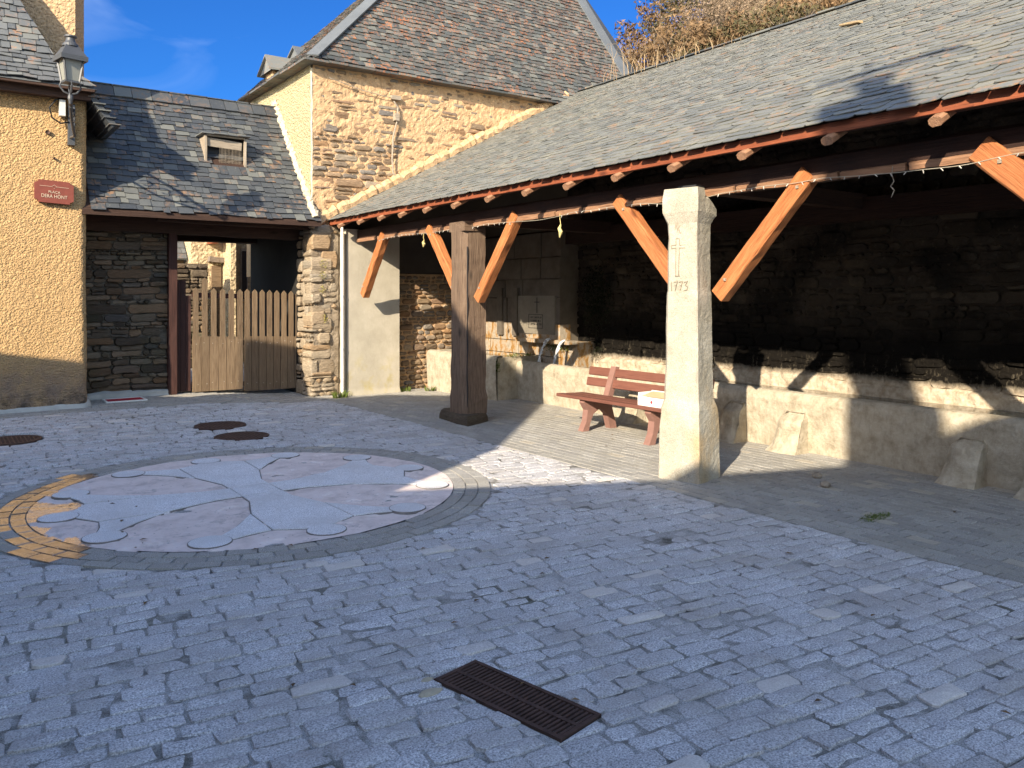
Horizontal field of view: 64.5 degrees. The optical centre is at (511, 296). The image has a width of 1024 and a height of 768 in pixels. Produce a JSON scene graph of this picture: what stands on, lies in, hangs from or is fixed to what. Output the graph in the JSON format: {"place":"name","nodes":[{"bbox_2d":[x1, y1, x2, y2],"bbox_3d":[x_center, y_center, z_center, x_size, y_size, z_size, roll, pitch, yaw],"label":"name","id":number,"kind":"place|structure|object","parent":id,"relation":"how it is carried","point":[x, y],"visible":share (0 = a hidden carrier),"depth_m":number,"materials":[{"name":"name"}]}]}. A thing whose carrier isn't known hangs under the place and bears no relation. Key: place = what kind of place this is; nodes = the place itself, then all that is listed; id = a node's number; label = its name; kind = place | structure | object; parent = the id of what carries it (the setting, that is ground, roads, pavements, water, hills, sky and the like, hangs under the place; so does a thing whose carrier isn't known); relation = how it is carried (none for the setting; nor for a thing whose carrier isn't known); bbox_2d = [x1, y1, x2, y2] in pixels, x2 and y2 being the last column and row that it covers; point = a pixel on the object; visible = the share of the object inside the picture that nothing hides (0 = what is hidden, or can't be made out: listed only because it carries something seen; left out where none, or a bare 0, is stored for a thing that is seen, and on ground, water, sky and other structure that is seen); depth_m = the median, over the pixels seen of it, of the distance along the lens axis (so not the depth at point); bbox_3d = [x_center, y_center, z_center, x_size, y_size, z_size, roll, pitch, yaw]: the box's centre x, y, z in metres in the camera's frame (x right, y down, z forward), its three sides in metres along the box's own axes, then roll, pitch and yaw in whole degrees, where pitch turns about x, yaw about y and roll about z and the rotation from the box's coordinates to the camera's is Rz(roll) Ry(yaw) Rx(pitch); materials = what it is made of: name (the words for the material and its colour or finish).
{"place":"outdoors","nodes":[
{"label":"outdoors","id":0,"kind":"place"},
{"bbox_2d":[177,242,250,361],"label":"yard house","id":1,"kind":"structure","parent":0,"point":[227,266],"depth_m":19.39,"materials":[{"name":"yellow"}]},
{"bbox_2d":[211,266,220,336],"bbox_3d":[-7.087,0.225,19.444,0.220,1.950,0.070,0,0,-35],"label":"door","id":2,"kind":"structure","parent":1,"relation":"in","point":[215,270],"depth_m":19.43,"materials":[{"name":"brown wood"}]},
{"bbox_2d":[240,248,247,300],"bbox_3d":[-6.535,-0.540,19.807,0.180,1.280,0.055,0,0,-35],"label":"window","id":3,"kind":"structure","parent":1,"relation":"in","point":[243,252],"depth_m":19.77,"materials":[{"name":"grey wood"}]},
{"bbox_2d":[84,0,695,100],"label":"sky","id":4,"kind":"structure","parent":0,"point":[208,48],"materials":[{"name":"blue"}]},
{"bbox_2d":[0,400,1023,767],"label":"granite sett paving","id":5,"kind":"structure","parent":0,"point":[278,740],"depth_m":3.83,"materials":[{"name":"grey stone"}]},
{"bbox_2d":[0,435,41,446],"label":"manhole cover","id":6,"kind":"object","parent":5,"relation":"on","point":[9,441],"visible":0.99,"depth_m":8.96,"materials":[{"name":"metal"}]},
{"bbox_2d":[194,421,245,430],"bbox_3d":[-3.609,1.598,10.040,0.604,0.032,0.604,0,0,-35],"label":"manhole cover","id":7,"kind":"object","parent":5,"relation":"on","point":[221,425],"visible":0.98,"depth_m":10.00,"materials":[{"name":"metal"}]},
{"bbox_2d":[214,431,268,440],"bbox_3d":[-3.114,1.614,9.349,0.604,0.032,0.604,0,0,-35],"label":"manhole cover","id":8,"kind":"object","parent":5,"relation":"on","point":[246,435],"visible":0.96,"depth_m":9.34,"materials":[{"name":"metal"}]},
{"bbox_2d":[418,677,442,697],"bbox_3d":[-0.330,1.600,3.328,0.098,0.020,0.168,0,0,-2],"label":"cement patch","id":9,"kind":"object","parent":5,"relation":"on","point":[429,692],"visible":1,"depth_m":3.28,"materials":[{"name":"grey concrete"}]},
{"bbox_2d":[434,660,600,742],"bbox_3d":[0.008,1.668,3.250,0.685,0.144,0.244,0,0,43],"label":"drain grate","id":10,"kind":"object","parent":5,"relation":"in","point":[535,708],"visible":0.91,"depth_m":3.22,"materials":[{"name":"metal"}]},
{"bbox_2d":[68,434,1010,713],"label":"leaf litter","id":11,"kind":"object","parent":5,"relation":"on","point":[476,600],"visible":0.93,"depth_m":4.23,"materials":[{"name":"brown plant"}]},
{"bbox_2d":[0,388,1023,582],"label":"brick paving","id":12,"kind":"structure","parent":0,"point":[785,487],"depth_m":7.11,"materials":[{"name":"grey stone"}]},
{"bbox_2d":[101,396,147,402],"bbox_3d":[-5.588,1.490,11.702,0.540,0.032,0.400,0,0,-35],"label":"ground hatch","id":13,"kind":"object","parent":12,"relation":"on","point":[126,399],"visible":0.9,"depth_m":11.68,"materials":[{"name":"white paint"}]},
{"bbox_2d":[331,389,348,397],"bbox_3d":[-2.745,1.526,12.892,0.384,0.149,0.386,0,0,-35],"label":"grass tuft","id":14,"kind":"object","parent":12,"relation":"on","point":[342,394],"visible":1,"depth_m":12.87,"materials":[{"name":"green plant"}]},
{"bbox_2d":[341,227,343,392],"bbox_3d":[-2.723,0.240,13.020,0.054,2.720,0.054,0,0,-35],"label":"drain pipe","id":15,"kind":"object","parent":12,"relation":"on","point":[342,328],"visible":0.94,"depth_m":13.00,"materials":[{"name":"white paint"}]},
{"bbox_2d":[340,229,400,395],"bbox_3d":[-2.408,0.275,13.517,1.041,2.750,0.392,0,0,-35],"label":"concrete pilaster","id":16,"kind":"object","parent":12,"relation":"on","point":[371,341],"visible":0.88,"depth_m":13.35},
{"bbox_2d":[424,386,434,390],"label":"grass tuft","id":17,"kind":"object","parent":12,"relation":"on","point":[431,389],"visible":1,"depth_m":13.80,"materials":[{"name":"green plant"}]},
{"bbox_2d":[237,0,634,396],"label":"stone house","id":18,"kind":"structure","parent":12,"relation":"on","point":[368,99],"depth_m":14.21,"materials":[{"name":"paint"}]},
{"bbox_2d":[615,391,645,423],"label":"stone block","id":19,"kind":"structure","parent":12,"relation":"on","point":[627,415],"depth_m":10.31,"materials":[{"name":"stone"}]},
{"bbox_2d":[556,366,714,445],"bbox_3d":[1.375,1.228,9.372,0.606,0.745,2.010,0,0,-35],"label":"park bench","id":20,"kind":"object","parent":12,"relation":"on","point":[591,404],"visible":0.61,"depth_m":9.68,"materials":[{"name":"brown wood"}]},
{"bbox_2d":[638,390,663,407],"bbox_3d":[1.591,1.114,8.845,0.222,0.148,0.400,0,0,-35],"label":"white box","id":21,"kind":"object","parent":20,"relation":"on","point":[653,398],"visible":0.7,"depth_m":8.85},
{"bbox_2d":[426,349,1023,490],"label":"wash trough","id":22,"kind":"object","parent":12,"relation":"on","point":[912,438],"visible":0.62,"depth_m":8.01,"materials":[{"name":"concrete"}]},
{"bbox_2d":[496,344,568,371],"bbox_3d":[0.289,0.938,12.759,1.279,0.505,0.625,0,0,2],"label":"moss cushion","id":23,"kind":"object","parent":22,"relation":"on","point":[519,355],"visible":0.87,"depth_m":12.76,"materials":[{"name":"green plant"}]},
{"bbox_2d":[583,367,1023,417],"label":"trough water","id":24,"kind":"structure","parent":22,"relation":"in","point":[990,411],"depth_m":8.42,"materials":[{"name":"liquid"}]},
{"bbox_2d":[719,401,747,443],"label":"stone block","id":25,"kind":"structure","parent":12,"relation":"on","point":[732,424],"depth_m":8.96,"materials":[{"name":"stone"}]},
{"bbox_2d":[765,411,808,454],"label":"stone block","id":26,"kind":"structure","parent":12,"relation":"on","point":[791,435],"depth_m":8.31,"materials":[{"name":"stone"}]},
{"bbox_2d":[812,472,821,478],"bbox_3d":[2.700,1.575,7.179,0.087,0.050,0.089,0,0,-35],"label":"pebble","id":27,"kind":"object","parent":12,"relation":"on","point":[817,475],"visible":1,"depth_m":7.15,"materials":[{"name":"grey stone"}]},
{"bbox_2d":[820,481,830,487],"bbox_3d":[2.640,1.575,6.831,0.087,0.050,0.089,0,0,-35],"label":"pebble","id":28,"kind":"object","parent":12,"relation":"on","point":[825,484],"visible":1,"depth_m":6.80,"materials":[{"name":"grey stone"}]},
{"bbox_2d":[858,511,890,521],"bbox_3d":[2.620,1.592,5.864,0.401,0.062,0.137,0,0,-35],"label":"moss patch","id":29,"kind":"object","parent":12,"relation":"on","point":[874,515],"visible":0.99,"depth_m":5.86,"materials":[{"name":"green plant"}]},
{"bbox_2d":[934,437,987,489],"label":"stone block","id":30,"kind":"structure","parent":12,"relation":"on","point":[965,466],"depth_m":6.85,"materials":[{"name":"stone"}]},
{"bbox_2d":[1013,480,1023,500],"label":"stone block","id":31,"kind":"structure","parent":12,"relation":"on","point":[1019,495],"depth_m":6.44,"materials":[{"name":"stone"}]},
{"bbox_2d":[0,362,1023,767],"bbox_3d":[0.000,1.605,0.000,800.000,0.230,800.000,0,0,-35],"label":"ground","id":32,"kind":"structure","parent":0,"point":[674,712],"depth_m":3.77,"materials":[{"name":"grey stone"}]},
{"bbox_2d":[0,0,120,413],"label":"ochre house","id":33,"kind":"structure","parent":32,"relation":"on","point":[43,345],"depth_m":10.73,"materials":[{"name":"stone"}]},
{"bbox_2d":[34,179,73,204],"bbox_3d":[-6.074,-1.390,10.765,0.456,0.314,0.065,0,0,-35],"label":"street sign","id":34,"kind":"object","parent":33,"relation":"attached to","point":[53,192],"visible":1,"depth_m":10.74,"materials":[{"name":"red metal"}]},
{"bbox_2d":[49,98,68,123],"bbox_3d":[-6.010,-2.470,10.760,0.244,0.360,0.110,0,0,-35],"label":"junction box","id":35,"kind":"object","parent":33,"relation":"attached to","point":[62,108],"visible":1,"depth_m":10.73,"materials":[{"name":"grey plastic"}]},
{"bbox_2d":[52,34,88,145],"bbox_3d":[-5.638,-2.592,10.240,0.370,1.125,1.430,0,0,-35],"label":"wall lantern","id":36,"kind":"object","parent":33,"relation":"attached to","point":[70,57],"depth_m":9.77,"materials":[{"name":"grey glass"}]},
{"bbox_2d":[177,242,186,262],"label":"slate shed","id":37,"kind":"structure","parent":32,"relation":"on","point":[181,253],"depth_m":19.46,"materials":[{"name":"grey stone"}]},
{"bbox_2d":[177,263,207,367],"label":"yard wall","id":38,"kind":"structure","parent":32,"relation":"on","point":[193,275],"depth_m":18.20,"materials":[{"name":"brown stone"}]},
{"bbox_2d":[82,81,321,399],"bbox_3d":[-6.491,-0.887,12.718,6.101,4.975,3.679,0,0,-35],"label":"gate passage","id":39,"kind":"object","parent":32,"relation":"on","point":[160,165],"visible":0.76,"depth_m":12.29,"materials":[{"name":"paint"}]},
{"bbox_2d":[167,234,295,394],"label":"picket gate","id":40,"kind":"structure","parent":39,"relation":"attached to","point":[269,362],"depth_m":12.90,"materials":[{"name":"brown wood"}]},
{"bbox_2d":[0,446,489,569],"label":"paved roundel","id":41,"kind":"object","parent":32,"relation":"on","point":[238,503],"visible":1,"depth_m":6.17,"materials":[{"name":"stone"}]},
{"bbox_2d":[340,183,567,389],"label":"end wall","id":42,"kind":"structure","parent":32,"relation":"on","point":[425,310],"depth_m":14.25,"materials":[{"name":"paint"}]},
{"bbox_2d":[485,231,595,366],"bbox_3d":[0.317,0.282,13.762,0.780,2.635,2.980,0,0,-35],"label":"spring fountain","id":43,"kind":"object","parent":32,"relation":"on","point":[532,301],"visible":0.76,"depth_m":13.18,"materials":[{"name":"stone"}]},
{"bbox_2d":[537,338,550,361],"bbox_3d":[0.493,0.864,12.659,0.284,0.439,0.081,0,0,-41],"label":"water jet","id":44,"kind":"object","parent":43,"relation":"attached to","point":[543,346],"visible":0.91,"depth_m":12.63,"materials":[{"name":"white"}]},
{"bbox_2d":[552,340,565,363],"bbox_3d":[0.709,0.868,12.346,0.275,0.430,0.079,0,0,-43],"label":"water jet","id":45,"kind":"object","parent":43,"relation":"attached to","point":[557,350],"visible":0.84,"depth_m":12.31,"materials":[{"name":"white"}]},
{"bbox_2d":[326,0,1023,483],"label":"wash shelter","id":46,"kind":"object","parent":32,"relation":"on","point":[824,76],"visible":0.99,"depth_m":7.77,"materials":[{"name":"stone"}]},
{"bbox_2d":[558,221,562,237],"bbox_3d":[0.526,-0.779,8.863,0.043,0.262,0.071,0,0,-35],"label":"hanging ribbon","id":47,"kind":"object","parent":46,"relation":"hanging from","point":[560,230],"visible":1,"depth_m":8.85,"materials":[{"name":"yellow fabric"}]},
{"bbox_2d":[381,152,1023,239],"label":"string lights","id":48,"kind":"object","parent":46,"relation":"attached to","point":[760,186],"visible":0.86,"depth_m":6.38,"materials":[{"name":"metal"}]},
{"bbox_2d":[839,20,862,26],"bbox_3d":[4.010,-3.235,9.608,0.066,0.104,0.387,0,0,-12],"label":"wood scrap","id":49,"kind":"object","parent":46,"relation":"on","point":[851,23],"visible":1,"depth_m":9.57,"materials":[{"name":"brown wood"}]},
{"bbox_2d":[890,166,894,196],"bbox_3d":[2.710,-0.820,5.779,0.009,0.221,0.037,0,0,-31],"label":"hanging ribbon","id":50,"kind":"object","parent":46,"relation":"hanging from","point":[893,181],"visible":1,"depth_m":5.78,"materials":[{"name":"grey fabric"}]},
{"bbox_2d":[567,100,1023,411],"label":"back wall","id":51,"kind":"structure","parent":32,"relation":"on","point":[927,309],"depth_m":9.02,"materials":[{"name":"stone"}]},
{"bbox_2d":[580,264,613,362],"bbox_3d":[1.288,0.267,12.514,0.176,1.558,0.846,0,0,-35],"label":"wall fern","id":52,"kind":"object","parent":51,"relation":"attached to","point":[596,299],"depth_m":12.49,"materials":[{"name":"green plant"}]},
{"bbox_2d":[603,32,749,81],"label":"ridge grass","id":53,"kind":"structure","parent":0,"point":[654,55],"depth_m":14.67,"materials":[{"name":"brown plant"}]},
{"bbox_2d":[709,0,853,40],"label":"hillside","id":54,"kind":"structure","parent":0,"point":[848,1],"depth_m":28.00,"materials":[{"name":"brown plant"}]},
{"bbox_2d":[617,23,657,70],"bbox_3d":[3.493,-3.094,22.933,2.587,9.070,2.587,0,0,25],"label":"shrub","id":55,"kind":"object","parent":54,"relation":"on","point":[634,39],"visible":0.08,"depth_m":22.57,"materials":[{"name":"brown plant"}]},
{"bbox_2d":[614,17,689,69],"bbox_3d":[4.040,-3.734,25.022,3.123,9.727,3.364,0,0,-35],"label":"shrub","id":56,"kind":"object","parent":54,"relation":"on","point":[658,52],"visible":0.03,"depth_m":24.87,"materials":[{"name":"brown plant"}]},
{"bbox_2d":[620,0,696,67],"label":"shrub","id":57,"kind":"object","parent":54,"relation":"on","point":[646,9],"visible":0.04,"depth_m":26.52,"materials":[{"name":"brown plant"}]},
{"bbox_2d":[626,17,711,65],"bbox_3d":[5.685,-6.437,28.096,4.045,6.745,4.072,0,0,0],"label":"shrub","id":58,"kind":"object","parent":54,"relation":"on","point":[705,21],"visible":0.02,"depth_m":26.90,"materials":[{"name":"brown plant"}]},
{"bbox_2d":[634,20,711,67],"bbox_3d":[4.782,-4.252,24.049,3.036,8.027,3.188,0,0,-3],"label":"shrub","id":59,"kind":"object","parent":54,"relation":"on","point":[680,42],"visible":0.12,"depth_m":23.73,"materials":[{"name":"brown plant"}]},
{"bbox_2d":[644,0,710,17],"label":"bare tree","id":60,"kind":"object","parent":54,"relation":"on","point":[685,3],"visible":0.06,"depth_m":33.09,"materials":[{"name":"brown plant"}]},
{"bbox_2d":[637,0,725,64],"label":"tree","id":61,"kind":"object","parent":54,"relation":"on","point":[667,10],"visible":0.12,"depth_m":30.62,"materials":[{"name":"brown plant"}]},
{"bbox_2d":[663,21,725,56],"bbox_3d":[5.846,-5.869,24.946,3.603,5.565,3.854,0,0,-35],"label":"shrub","id":62,"kind":"object","parent":54,"relation":"on","point":[701,46],"visible":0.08,"depth_m":24.58,"materials":[{"name":"brown plant"}]},
{"bbox_2d":[649,0,762,43],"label":"bare tree","id":63,"kind":"object","parent":54,"relation":"on","point":[697,13],"visible":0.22,"depth_m":28.15,"materials":[{"name":"brown plant"}]},
{"bbox_2d":[674,0,763,24],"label":"bare tree","id":64,"kind":"object","parent":54,"relation":"on","point":[703,1],"visible":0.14,"depth_m":29.62,"materials":[{"name":"brown plant"}]},
{"bbox_2d":[673,6,766,55],"bbox_3d":[6.794,-6.854,25.019,3.982,3.687,3.724,0,0,-35],"label":"shrub","id":65,"kind":"object","parent":54,"relation":"on","point":[730,23],"visible":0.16,"depth_m":24.20,"materials":[{"name":"brown plant"}]},
{"bbox_2d":[704,0,797,23],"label":"bare tree","id":66,"kind":"object","parent":54,"relation":"on","point":[749,2],"visible":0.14,"depth_m":27.56,"materials":[{"name":"brown plant"}]},
{"bbox_2d":[717,0,842,39],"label":"shrub","id":67,"kind":"object","parent":54,"relation":"on","point":[754,28],"visible":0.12,"depth_m":23.68,"materials":[{"name":"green plant"}]},
{"bbox_2d":[743,0,846,31],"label":"shrub","id":68,"kind":"object","parent":54,"relation":"on","point":[827,3],"visible":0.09,"depth_m":24.41,"materials":[{"name":"brown plant"}]}
]}

